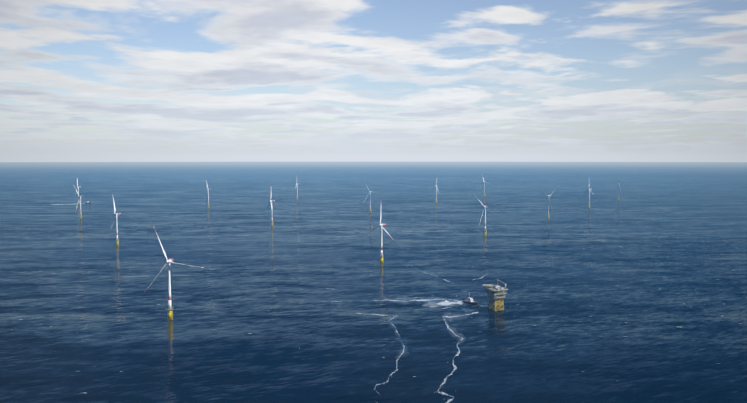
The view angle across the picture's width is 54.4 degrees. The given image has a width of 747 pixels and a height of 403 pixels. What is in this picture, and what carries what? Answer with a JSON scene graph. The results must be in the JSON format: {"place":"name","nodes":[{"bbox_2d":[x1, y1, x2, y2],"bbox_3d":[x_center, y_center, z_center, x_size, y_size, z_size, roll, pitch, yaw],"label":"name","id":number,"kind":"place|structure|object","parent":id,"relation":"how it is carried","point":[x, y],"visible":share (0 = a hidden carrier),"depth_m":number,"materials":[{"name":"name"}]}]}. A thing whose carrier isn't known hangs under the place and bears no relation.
{"place":"outdoors","nodes":[
{"label":"outdoors","id":0,"kind":"place"},
{"bbox_2d":[0,162,746,402],"bbox_3d":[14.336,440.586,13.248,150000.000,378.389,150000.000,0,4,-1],"label":"sea","id":1,"kind":"structure","parent":0,"point":[636,292],"depth_m":1441.52,"materials":[{"name":"liquid"}]},
{"bbox_2d":[73,185,83,218],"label":"wind turbine","id":2,"kind":"object","parent":1,"relation":"on","point":[80,204],"visible":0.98,"depth_m":2883.05,"materials":[{"name":"white metal"}]},
{"bbox_2d":[110,198,120,245],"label":"wind turbine","id":3,"kind":"object","parent":1,"relation":"on","point":[117,240],"visible":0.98,"depth_m":2014.91,"materials":[{"name":"white metal"}]},
{"bbox_2d":[146,228,202,319],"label":"wind turbine","id":4,"kind":"object","parent":1,"relation":"on","point":[170,309],"visible":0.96,"depth_m":1109.07,"materials":[{"name":"white metal"}]},
{"bbox_2d":[205,181,208,207],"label":"wind turbine","id":5,"kind":"object","parent":1,"relation":"on","point":[208,195],"visible":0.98,"depth_m":3500.78,"materials":[{"name":"white metal"}]},
{"bbox_2d":[267,193,274,225],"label":"wind turbine","id":6,"kind":"object","parent":1,"relation":"on","point":[271,209],"visible":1,"depth_m":2599.48,"materials":[{"name":"white metal"}]},
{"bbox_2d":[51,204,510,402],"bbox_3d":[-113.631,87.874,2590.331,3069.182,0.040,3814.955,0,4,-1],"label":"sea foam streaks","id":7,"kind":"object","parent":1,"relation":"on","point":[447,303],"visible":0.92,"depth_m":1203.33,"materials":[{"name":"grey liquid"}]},
{"bbox_2d":[363,183,370,211],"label":"wind turbine","id":8,"kind":"object","parent":1,"relation":"on","point":[370,200],"visible":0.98,"depth_m":3234.27,"materials":[{"name":"white metal"}]},
{"bbox_2d":[366,211,392,262],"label":"wind turbine","id":9,"kind":"object","parent":1,"relation":"on","point":[381,256],"visible":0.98,"depth_m":1694.68,"materials":[{"name":"white metal"}]},
{"bbox_2d":[463,298,477,304],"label":"boat","id":10,"kind":"object","parent":1,"relation":"on","point":[469,300],"visible":0.96,"depth_m":1235.40,"materials":[{"name":"grey"}]},
{"bbox_2d":[477,198,491,235],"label":"wind turbine","id":11,"kind":"object","parent":1,"relation":"on","point":[485,230],"visible":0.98,"depth_m":2283.40,"materials":[{"name":"white metal"}]},
{"bbox_2d":[482,279,507,310],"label":"offshore platform","id":12,"kind":"structure","parent":1,"relation":"on","point":[496,292],"depth_m":1181.30,"materials":[{"name":"metal"}]},
{"bbox_2d":[542,188,556,218],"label":"wind turbine","id":13,"kind":"object","parent":1,"relation":"on","point":[548,196],"visible":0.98,"depth_m":2888.04,"materials":[{"name":"white metal"}]},
{"bbox_2d":[0,0,746,161],"label":"sky","id":14,"kind":"structure","parent":0,"point":[81,80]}
]}

